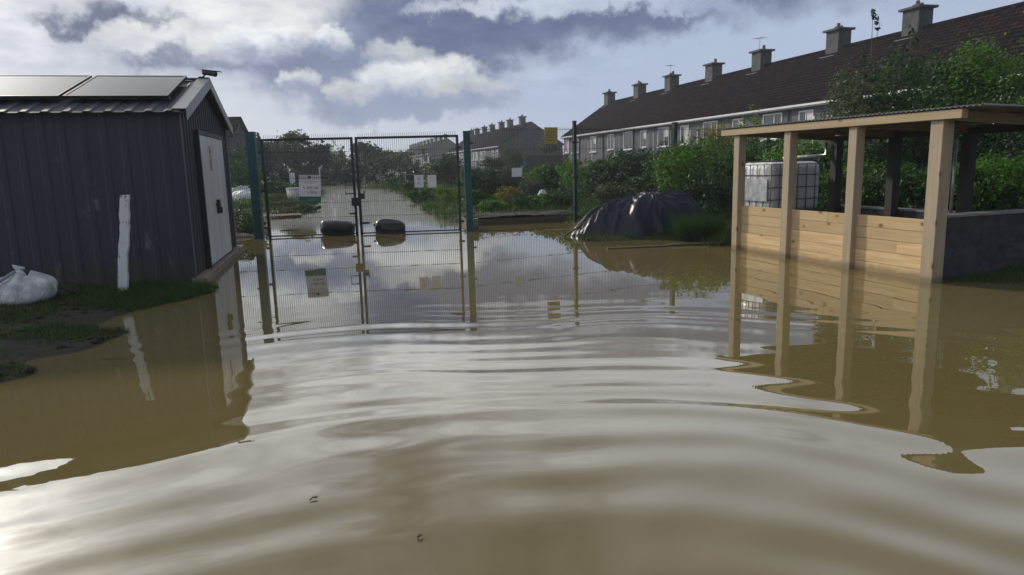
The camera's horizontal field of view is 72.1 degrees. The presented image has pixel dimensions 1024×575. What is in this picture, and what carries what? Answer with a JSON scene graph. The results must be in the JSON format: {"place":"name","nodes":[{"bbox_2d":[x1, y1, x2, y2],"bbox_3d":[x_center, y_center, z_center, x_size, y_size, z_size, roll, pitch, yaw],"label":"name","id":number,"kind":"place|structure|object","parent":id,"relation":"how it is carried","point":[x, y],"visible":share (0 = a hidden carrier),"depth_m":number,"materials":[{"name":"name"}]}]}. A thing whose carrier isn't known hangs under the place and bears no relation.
{"place":"outdoors","nodes":[
{"label":"outdoors","id":0,"kind":"place"},
{"bbox_2d":[0,189,1023,574],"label":"water","id":1,"kind":"structure","parent":0,"point":[528,399],"depth_m":4.48,"materials":[{"name":"brown liquid"}]},
{"bbox_2d":[320,220,354,234],"bbox_3d":[-4.269,-1.468,17.382,0.904,0.426,0.478,-3,10,-8],"label":"refuse sack","id":2,"kind":"object","parent":1,"relation":"on","point":[334,227],"visible":0.75,"depth_m":17.19,"materials":[{"name":"black plastic"}]},
{"bbox_2d":[373,219,405,232],"bbox_3d":[-3.056,-1.478,17.504,0.799,0.485,0.523,-2,10,-4],"label":"refuse sack","id":3,"kind":"object","parent":1,"relation":"on","point":[399,225],"visible":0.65,"depth_m":17.31,"materials":[{"name":"black plastic"}]},
{"bbox_2d":[0,166,1023,382],"bbox_3d":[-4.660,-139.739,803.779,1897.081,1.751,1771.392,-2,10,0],"label":"ground","id":4,"kind":"structure","parent":0,"point":[13,349],"depth_m":7.71,"materials":[{"name":"brown soil"}]},
{"bbox_2d":[0,265,57,304],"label":"rubble sack","id":5,"kind":"object","parent":4,"relation":"on","point":[18,285],"visible":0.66,"depth_m":8.34,"materials":[{"name":"white plastic"}]},
{"bbox_2d":[0,283,215,374],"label":"mud clods","id":6,"kind":"object","parent":4,"relation":"on","point":[97,339],"visible":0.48,"depth_m":7.58,"materials":[{"name":"soil"}]},
{"bbox_2d":[0,77,243,284],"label":"metal shed","id":7,"kind":"structure","parent":4,"relation":"on","point":[72,171],"depth_m":9.71,"materials":[{"name":"metal"}]},
{"bbox_2d":[0,75,91,99],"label":"solar panel","id":8,"kind":"object","parent":7,"relation":"on","point":[12,87],"visible":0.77,"depth_m":10.24,"materials":[{"name":"grey"}]},
{"bbox_2d":[62,75,186,98],"bbox_3d":[-5.738,-2.997,10.575,1.340,0.097,1.680,-4,26,-14],"label":"solar panel","id":9,"kind":"object","parent":7,"relation":"on","point":[130,87],"visible":1,"depth_m":10.39,"materials":[{"name":"grey"}]},
{"bbox_2d":[199,135,222,264],"bbox_3d":[-4.924,-1.452,11.600,0.125,2.035,1.370,-4,10,-14],"label":"door","id":10,"kind":"structure","parent":7,"relation":"in","point":[213,205],"depth_m":11.48,"materials":[{"name":"metal"}]},
{"bbox_2d":[211,138,231,255],"bbox_3d":[-5.217,-1.621,12.606,0.050,2.035,1.170,-4,10,-14],"label":"door","id":11,"kind":"structure","parent":7,"relation":"in","point":[217,150],"depth_m":12.58,"materials":[{"name":"metal"}]},
{"bbox_2d":[118,195,129,290],"bbox_3d":[-5.018,-0.457,9.085,0.335,1.460,0.040,-2,10,0],"label":"wooden stake","id":12,"kind":"object","parent":4,"relation":"on","point":[124,240],"visible":0.84,"depth_m":9.05,"materials":[{"name":"white paint"}]},
{"bbox_2d":[226,117,247,186],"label":"detached house","id":13,"kind":"structure","parent":4,"relation":"on","point":[238,124],"depth_m":59.23,"materials":[{"name":"tile"}]},
{"bbox_2d":[228,144,261,183],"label":"shrub","id":14,"kind":"object","parent":4,"relation":"on","point":[240,151],"visible":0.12,"depth_m":50.31,"materials":[{"name":"green plant"}]},
{"bbox_2d":[229,154,269,187],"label":"shrub","id":15,"kind":"object","parent":4,"relation":"on","point":[238,175],"visible":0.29,"depth_m":41.20,"materials":[{"name":"green plant"}]},
{"bbox_2d":[234,205,267,233],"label":"shrub","id":16,"kind":"object","parent":4,"relation":"on","point":[245,217],"visible":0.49,"depth_m":17.71,"materials":[{"name":"green plant"}]},
{"bbox_2d":[245,132,264,238],"bbox_3d":[-6.089,-2.169,16.740,0.212,3.000,0.212,-2,10,-6],"label":"fence post","id":17,"kind":"object","parent":4,"relation":"on","point":[254,182],"visible":0.79,"depth_m":16.62,"materials":[{"name":"green metal"}]},
{"bbox_2d":[227,132,252,238],"bbox_3d":[-7.556,-2.229,16.581,2.722,2.750,0.040,-2,10,-5],"label":"fence","id":18,"kind":"object","parent":17,"relation":"attached to","point":[242,188],"visible":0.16,"depth_m":16.66,"materials":[{"name":"green metal"}]},
{"bbox_2d":[258,134,359,237],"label":"gate","id":19,"kind":"structure","parent":17,"relation":"attached to","point":[355,202],"depth_m":16.79,"materials":[{"name":"green metal"}]},
{"bbox_2d":[299,175,320,202],"bbox_3d":[-4.825,-2.354,16.799,0.500,0.660,0.018,0,7,-6],"label":"notice board","id":20,"kind":"object","parent":19,"relation":"attached to","point":[309,188],"visible":1,"depth_m":16.80,"materials":[{"name":"grey plastic"}]},
{"bbox_2d":[256,132,275,181],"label":"tree","id":21,"kind":"object","parent":4,"relation":"on","point":[267,164],"visible":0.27,"depth_m":68.35,"materials":[{"name":"green plant"}]},
{"bbox_2d":[267,129,315,172],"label":"tree","id":22,"kind":"object","parent":4,"relation":"on","point":[287,157],"visible":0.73,"depth_m":67.27,"materials":[{"name":"green plant"}]},
{"bbox_2d":[295,165,321,190],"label":"information board","id":23,"kind":"object","parent":4,"relation":"on","point":[314,170],"visible":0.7,"depth_m":51.19,"materials":[{"name":"plastic"}]},
{"bbox_2d":[303,140,332,168],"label":"tree","id":24,"kind":"object","parent":4,"relation":"on","point":[318,151],"visible":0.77,"depth_m":70.28,"materials":[{"name":"green plant"}]},
{"bbox_2d":[259,157,424,184],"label":"hedge","id":25,"kind":"object","parent":4,"relation":"on","point":[375,169],"visible":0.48,"depth_m":62.24,"materials":[{"name":"green plant"}]},
{"bbox_2d":[260,144,439,182],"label":"hedgerow","id":26,"kind":"object","parent":4,"relation":"on","point":[386,159],"visible":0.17,"depth_m":75.18,"materials":[{"name":"green plant"}]},
{"bbox_2d":[349,140,378,177],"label":"tree","id":27,"kind":"object","parent":4,"relation":"on","point":[364,148],"visible":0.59,"depth_m":87.72,"materials":[{"name":"green plant"}]},
{"bbox_2d":[379,176,412,189],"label":"shrub","id":28,"kind":"object","parent":4,"relation":"on","point":[387,181],"visible":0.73,"depth_m":48.97,"materials":[{"name":"green plant"}]},
{"bbox_2d":[425,133,454,166],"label":"terraced house","id":29,"kind":"structure","parent":4,"relation":"on","point":[444,145],"depth_m":189.76,"materials":[{"name":"tile"}]},
{"bbox_2d":[421,154,460,187],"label":"shrub","id":30,"kind":"object","parent":4,"relation":"on","point":[449,169],"visible":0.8,"depth_m":44.68,"materials":[{"name":"green plant"}]},
{"bbox_2d":[431,186,464,203],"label":"shrub","id":31,"kind":"object","parent":4,"relation":"on","point":[446,193],"visible":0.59,"depth_m":27.74,"materials":[{"name":"green plant"}]},
{"bbox_2d":[463,131,473,230],"bbox_3d":[-1.062,-2.336,17.201,0.182,2.910,0.182,-2,10,-6],"label":"fence post","id":32,"kind":"object","parent":4,"relation":"on","point":[468,179],"visible":0.79,"depth_m":17.07,"materials":[{"name":"green metal"}]},
{"bbox_2d":[354,131,463,234],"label":"gate","id":33,"kind":"structure","parent":32,"relation":"attached to","point":[361,195],"depth_m":17.01,"materials":[{"name":"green metal"}]},
{"bbox_2d":[461,188,494,207],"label":"garden plant","id":34,"kind":"object","parent":4,"relation":"on","point":[475,198],"visible":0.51,"depth_m":24.18,"materials":[{"name":"green plant"}]},
{"bbox_2d":[455,165,505,197],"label":"shrub","id":35,"kind":"object","parent":4,"relation":"on","point":[490,187],"visible":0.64,"depth_m":29.33,"materials":[{"name":"green plant"}]},
{"bbox_2d":[471,120,505,166],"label":"terraced house","id":36,"kind":"structure","parent":4,"relation":"on","point":[501,124],"depth_m":128.77,"materials":[{"name":"tile"}]},
{"bbox_2d":[474,155,504,170],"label":"shrub","id":37,"kind":"object","parent":4,"relation":"on","point":[491,162],"visible":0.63,"depth_m":64.30,"materials":[{"name":"green plant"}]},
{"bbox_2d":[477,118,514,166],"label":"terraced house","id":38,"kind":"structure","parent":4,"relation":"on","point":[501,133],"depth_m":122.59,"materials":[{"name":"tile"}]},
{"bbox_2d":[483,167,517,197],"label":"shrub","id":39,"kind":"object","parent":4,"relation":"on","point":[503,176],"visible":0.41,"depth_m":30.67,"materials":[{"name":"green plant"}]},
{"bbox_2d":[493,186,521,205],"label":"flowering plant","id":40,"kind":"object","parent":4,"relation":"on","point":[508,192],"visible":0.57,"depth_m":24.55,"materials":[{"name":"yellow plant"}]},
{"bbox_2d":[492,141,523,168],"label":"shrub","id":41,"kind":"object","parent":4,"relation":"on","point":[507,154],"visible":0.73,"depth_m":70.70,"materials":[{"name":"green plant"}]},
{"bbox_2d":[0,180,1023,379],"bbox_3d":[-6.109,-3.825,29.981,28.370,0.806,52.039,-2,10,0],"label":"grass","id":42,"kind":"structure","parent":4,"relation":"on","point":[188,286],"depth_m":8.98,"materials":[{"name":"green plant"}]},
{"bbox_2d":[663,209,730,240],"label":"grass clump","id":43,"kind":"object","parent":42,"relation":"on","point":[692,228],"visible":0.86,"depth_m":13.66,"materials":[{"name":"green plant"}]},
{"bbox_2d":[457,209,580,224],"bbox_3d":[0.151,-1.974,20.257,3.150,0.478,2.150,-4,10,-12],"label":"raised bed","id":44,"kind":"object","parent":4,"relation":"on","point":[497,214],"visible":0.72,"depth_m":19.33,"materials":[{"name":"wood"}]},
{"bbox_2d":[507,194,539,208],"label":"garden plant","id":45,"kind":"object","parent":4,"relation":"on","point":[521,200],"visible":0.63,"depth_m":22.42,"materials":[{"name":"green plant"}]},
{"bbox_2d":[485,114,563,165],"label":"terraced house","id":46,"kind":"structure","parent":4,"relation":"on","point":[523,124],"depth_m":110.82,"materials":[{"name":"tile"}]},
{"bbox_2d":[517,180,542,196],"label":"shrub","id":47,"kind":"object","parent":4,"relation":"on","point":[531,190],"visible":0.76,"depth_m":27.80,"materials":[{"name":"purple plant"}]},
{"bbox_2d":[518,163,559,193],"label":"shrub","id":48,"kind":"object","parent":4,"relation":"on","point":[529,176],"visible":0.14,"depth_m":30.36,"materials":[{"name":"green plant"}]},
{"bbox_2d":[526,193,557,207],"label":"garden plant","id":49,"kind":"object","parent":4,"relation":"on","point":[543,197],"visible":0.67,"depth_m":22.25,"materials":[{"name":"green plant"}]},
{"bbox_2d":[525,155,568,169],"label":"board fence","id":50,"kind":"object","parent":4,"relation":"on","point":[533,158],"visible":0.38,"depth_m":76.92,"materials":[{"name":"brown wood"}]},
{"bbox_2d":[540,135,558,163],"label":"house","id":51,"kind":"structure","parent":4,"relation":"on","point":[547,147],"depth_m":92.74,"materials":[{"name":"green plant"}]},
{"bbox_2d":[534,161,584,196],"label":"shrub","id":52,"kind":"object","parent":4,"relation":"on","point":[551,177],"visible":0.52,"depth_m":28.52,"materials":[{"name":"green plant"}]},
{"bbox_2d":[546,188,581,206],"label":"garden plant","id":53,"kind":"object","parent":4,"relation":"on","point":[569,197],"visible":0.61,"depth_m":22.27,"materials":[{"name":"green plant"}]},
{"bbox_2d":[572,121,576,221],"bbox_3d":[1.667,-2.791,18.636,0.097,3.170,0.097,-7,11,-28],"label":"fence post","id":54,"kind":"object","parent":4,"relation":"on","point":[574,135],"visible":0.79,"depth_m":18.54,"materials":[{"name":"green metal"}]},
{"bbox_2d":[470,127,573,229],"bbox_3d":[0.330,-2.670,17.917,2.966,2.750,0.040,-7,11,-28],"label":"fence","id":55,"kind":"object","parent":54,"relation":"attached to","point":[529,149],"visible":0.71,"depth_m":17.85,"materials":[{"name":"green metal"}]},
{"bbox_2d":[544,127,557,143],"bbox_3d":[0.997,-3.891,18.030,0.380,0.420,0.027,-7,11,-28],"label":"warning sign","id":56,"kind":"object","parent":55,"relation":"attached to","point":[550,135],"visible":1,"depth_m":18.02,"materials":[{"name":"yellow plastic"}]},
{"bbox_2d":[558,154,610,201],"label":"shrub","id":57,"kind":"object","parent":4,"relation":"on","point":[580,176],"visible":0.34,"depth_m":25.59,"materials":[{"name":"green plant"}]},
{"bbox_2d":[559,89,624,165],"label":"terraced house","id":58,"kind":"structure","parent":4,"relation":"on","point":[610,102],"depth_m":77.60,"materials":[{"name":"tile"}]},
{"bbox_2d":[582,156,625,197],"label":"shrub","id":59,"kind":"object","parent":4,"relation":"on","point":[598,173],"visible":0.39,"depth_m":24.49,"materials":[{"name":"green plant"}]},
{"bbox_2d":[592,180,635,203],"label":"bramble","id":60,"kind":"object","parent":4,"relation":"on","point":[613,192],"visible":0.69,"depth_m":21.03,"materials":[{"name":"green plant"}]},
{"bbox_2d":[577,81,652,165],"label":"terraced house","id":61,"kind":"structure","parent":4,"relation":"on","point":[622,108],"depth_m":70.71,"materials":[{"name":"tile"}]},
{"bbox_2d":[577,127,672,220],"bbox_3d":[3.167,-3.010,19.429,3.319,2.750,0.040,-7,11,-28],"label":"fence","id":62,"kind":"object","parent":4,"relation":"on","point":[624,129],"visible":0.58,"depth_m":19.28,"materials":[{"name":"green metal"}]},
{"bbox_2d":[596,144,656,189],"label":"shrub","id":63,"kind":"object","parent":4,"relation":"on","point":[615,161],"visible":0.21,"depth_m":23.89,"materials":[{"name":"green plant"}]},
{"bbox_2d":[571,188,700,237],"bbox_3d":[2.793,-1.665,15.542,3.074,1.024,2.025,-2,10,0],"label":"tarpaulin heap","id":64,"kind":"object","parent":4,"relation":"on","point":[642,212],"visible":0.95,"depth_m":14.96,"materials":[{"name":"black plastic"}]},
{"bbox_2d":[615,144,670,194],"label":"shrub","id":65,"kind":"object","parent":4,"relation":"on","point":[632,169],"visible":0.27,"depth_m":22.85,"materials":[{"name":"green plant"}]},
{"bbox_2d":[601,65,688,160],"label":"terraced house","id":66,"kind":"structure","parent":4,"relation":"on","point":[644,108],"depth_m":64.06,"materials":[{"name":"tile"}]},
{"bbox_2d":[620,173,679,194],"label":"bramble","id":67,"kind":"object","parent":4,"relation":"on","point":[648,186],"visible":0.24,"depth_m":20.40,"materials":[{"name":"green plant"}]},
{"bbox_2d":[671,122,677,188],"bbox_3d":[4.659,-3.139,20.233,0.132,3.150,0.132,-7,11,-28],"label":"fence post","id":68,"kind":"object","parent":4,"relation":"on","point":[675,129],"visible":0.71,"depth_m":19.97,"materials":[{"name":"green metal"}]},
{"bbox_2d":[677,128,758,187],"bbox_3d":[6.158,-3.368,21.020,3.315,2.750,0.040,-7,11,-28],"label":"fence","id":69,"kind":"object","parent":68,"relation":"attached to","point":[699,129],"visible":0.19,"depth_m":20.52,"materials":[{"name":"grey metal"}]},
{"bbox_2d":[639,140,710,190],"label":"shrub","id":70,"kind":"object","parent":4,"relation":"on","point":[649,166],"visible":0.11,"depth_m":21.18,"materials":[{"name":"green plant"}]},
{"bbox_2d":[631,59,734,158],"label":"terraced house","id":71,"kind":"structure","parent":4,"relation":"on","point":[662,116],"depth_m":56.99,"materials":[{"name":"tile"}]},
{"bbox_2d":[658,127,668,146],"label":"window","id":72,"kind":"structure","parent":71,"relation":"in","point":[660,132],"depth_m":55.73,"materials":[{"name":"white"}]},
{"bbox_2d":[649,129,732,203],"bbox_3d":[4.849,-3.070,18.874,2.395,2.285,2.604,-2,10,0],"label":"shrub","id":73,"kind":"object","parent":4,"relation":"on","point":[672,180],"visible":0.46,"depth_m":18.69,"materials":[{"name":"green plant"}]},
{"bbox_2d":[675,168,732,215],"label":"shrub","id":74,"kind":"object","parent":4,"relation":"on","point":[709,190],"visible":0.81,"depth_m":16.94,"materials":[{"name":"green plant"}]},
{"bbox_2d":[685,123,733,161],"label":"shrub","id":75,"kind":"object","parent":4,"relation":"on","point":[711,133],"visible":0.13,"depth_m":22.73,"materials":[{"name":"green plant"}]},
{"bbox_2d":[698,201,722,219],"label":"weeds","id":76,"kind":"object","parent":4,"relation":"on","point":[709,208],"visible":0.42,"depth_m":16.10,"materials":[{"name":"green plant"}]},
{"bbox_2d":[679,127,755,208],"bbox_3d":[6.100,-3.392,20.106,2.706,2.418,2.344,-2,10,0],"label":"shrub","id":77,"kind":"object","parent":4,"relation":"on","point":[718,148],"visible":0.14,"depth_m":20.14,"materials":[{"name":"green plant"}]},
{"bbox_2d":[669,37,792,150],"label":"terraced house","id":78,"kind":"structure","parent":4,"relation":"on","point":[709,108],"depth_m":50.43,"materials":[{"name":"tile"}]},
{"bbox_2d":[709,137,783,209],"bbox_3d":[6.428,-2.987,18.352,2.396,2.196,2.352,5,12,33],"label":"shrub","id":79,"kind":"object","parent":4,"relation":"on","point":[750,153],"visible":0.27,"depth_m":18.32,"materials":[{"name":"green plant"}]},
{"bbox_2d":[719,23,870,156],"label":"terraced house","id":80,"kind":"structure","parent":4,"relation":"on","point":[775,94],"depth_m":42.96,"materials":[{"name":"tile"}]},
{"bbox_2d":[760,112,782,141],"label":"window","id":81,"kind":"structure","parent":80,"relation":"in","point":[775,117],"depth_m":41.75,"materials":[{"name":"white"}]},
{"bbox_2d":[750,139,844,208],"bbox_3d":[6.983,-2.786,17.409,2.461,2.124,2.371,-2,10,0],"label":"shrub","id":82,"kind":"object","parent":4,"relation":"on","point":[780,154],"visible":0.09,"depth_m":17.12,"materials":[{"name":"green plant"}]},
{"bbox_2d":[797,140,864,211],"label":"shrub","id":83,"kind":"object","parent":4,"relation":"on","point":[825,159],"visible":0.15,"depth_m":15.35,"materials":[{"name":"green plant"}]},
{"bbox_2d":[816,54,898,200],"bbox_3d":[8.996,-4.004,18.227,2.428,3.899,2.544,-2,10,0],"label":"tall shrub","id":84,"kind":"object","parent":4,"relation":"on","point":[846,96],"visible":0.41,"depth_m":17.99,"materials":[{"name":"green plant"}]},
{"bbox_2d":[818,157,908,211],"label":"shrub","id":85,"kind":"object","parent":4,"relation":"on","point":[843,182],"visible":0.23,"depth_m":14.52,"materials":[{"name":"green plant"}]},
{"bbox_2d":[860,9,880,141],"bbox_3d":[9.151,-4.602,18.128,0.460,4.969,0.424,5,12,32],"label":"sapling","id":86,"kind":"object","parent":4,"relation":"on","point":[876,29],"visible":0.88,"depth_m":17.87,"materials":[{"name":"green plant"}]},
{"bbox_2d":[718,103,1023,282],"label":"timber shelter","id":87,"kind":"object","parent":4,"relation":"on","point":[851,237],"visible":0.96,"depth_m":10.21,"materials":[{"name":"brown wood"}]},
{"bbox_2d":[785,0,961,154],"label":"terraced house","id":88,"kind":"structure","parent":4,"relation":"on","point":[810,103],"depth_m":37.58,"materials":[{"name":"tile"}]},
{"bbox_2d":[844,158,927,208],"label":"shrub","id":89,"kind":"object","parent":4,"relation":"on","point":[911,168],"visible":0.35,"depth_m":13.94,"materials":[{"name":"green plant"}]},
{"bbox_2d":[843,103,928,196],"bbox_3d":[8.796,-3.054,16.767,2.477,2.625,2.317,-2,10,0],"label":"tall shrub","id":90,"kind":"object","parent":4,"relation":"on","point":[879,151],"visible":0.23,"depth_m":16.25,"materials":[{"name":"green plant"}]},
{"bbox_2d":[840,204,955,218],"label":"block wall","id":91,"kind":"structure","parent":4,"relation":"on","point":[901,213],"depth_m":11.89,"materials":[{"name":"concrete"}]},
{"bbox_2d":[848,37,960,179],"bbox_3d":[9.951,-4.215,17.919,2.866,4.295,2.378,-2,10,0],"label":"tall shrub","id":92,"kind":"object","parent":4,"relation":"on","point":[903,102],"visible":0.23,"depth_m":17.36,"materials":[{"name":"green plant"}]},
{"bbox_2d":[899,23,920,109],"bbox_3d":[10.154,-4.433,18.052,0.499,4.511,0.531,-11,13,-42],"label":"sapling","id":93,"kind":"object","parent":4,"relation":"on","point":[916,39],"visible":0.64,"depth_m":17.75,"materials":[{"name":"green plant"}]},
{"bbox_2d":[878,177,973,210],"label":"shrub","id":94,"kind":"object","parent":4,"relation":"on","point":[920,201],"visible":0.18,"depth_m":13.25,"materials":[{"name":"green plant"}]},
{"bbox_2d":[882,39,997,178],"bbox_3d":[10.265,-3.869,16.836,2.499,3.962,2.790,-2,10,0],"label":"tall shrub","id":95,"kind":"object","parent":4,"relation":"on","point":[941,92],"visible":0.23,"depth_m":16.28,"materials":[{"name":"green plant"}]},
{"bbox_2d":[863,1,1023,163],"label":"terraced house","id":96,"kind":"structure","parent":4,"relation":"on","point":[998,22],"depth_m":31.96,"materials":[{"name":"tile"}]},
{"bbox_2d":[900,163,1023,211],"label":"shrub","id":97,"kind":"object","parent":4,"relation":"on","point":[918,190],"visible":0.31,"depth_m":12.43,"materials":[{"name":"green plant"}]},
{"bbox_2d":[901,30,1023,169],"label":"tall shrub","id":98,"kind":"object","parent":4,"relation":"on","point":[980,54],"visible":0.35,"depth_m":15.66,"materials":[{"name":"green plant"}]},
{"bbox_2d":[914,96,1023,196],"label":"tall shrub","id":99,"kind":"object","parent":4,"relation":"on","point":[983,136],"visible":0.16,"depth_m":14.88,"materials":[{"name":"green plant"}]},
{"bbox_2d":[942,209,1023,281],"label":"block wall","id":100,"kind":"structure","parent":4,"relation":"on","point":[979,242],"depth_m":8.99,"materials":[{"name":"concrete"}]},
{"bbox_2d":[948,148,1023,210],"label":"shrub","id":101,"kind":"object","parent":4,"relation":"on","point":[1006,178],"visible":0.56,"depth_m":12.12,"materials":[{"name":"green plant"}]},
{"bbox_2d":[958,31,1023,165],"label":"tall shrub","id":102,"kind":"object","parent":4,"relation":"on","point":[1018,86],"visible":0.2,"depth_m":15.38,"materials":[{"name":"green plant"}]},
{"bbox_3d":[-1.202,-2.251,22.471,1.500,0.330,1.200,8,13,42],"label":"raised bed","id":103,"kind":"object","parent":4,"relation":"on","visible":0},
{"bbox_2d":[477,200,508,211],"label":"garden plant","id":104,"kind":"object","parent":103,"relation":"on","point":[495,204],"visible":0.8,"depth_m":21.84,"materials":[{"name":"green plant"}]},
{"bbox_2d":[0,0,1023,170],"label":"sky","id":105,"kind":"structure","parent":0,"point":[348,68],"materials":[{"name":"grey"}]},
{"bbox_3d":[5.317,-1.140,14.121,1.200,0.490,1.000,-5,10,-18],"label":"block stand","id":106,"kind":"object","parent":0,"visible":0},
{"bbox_2d":[744,160,824,215],"bbox_3d":[5.268,-1.952,13.969,1.340,1.135,1.064,-5,10,-18],"label":"water tank","id":107,"kind":"object","parent":106,"relation":"on","point":[763,184],"visible":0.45,"depth_m":13.56,"materials":[{"name":"plastic"}]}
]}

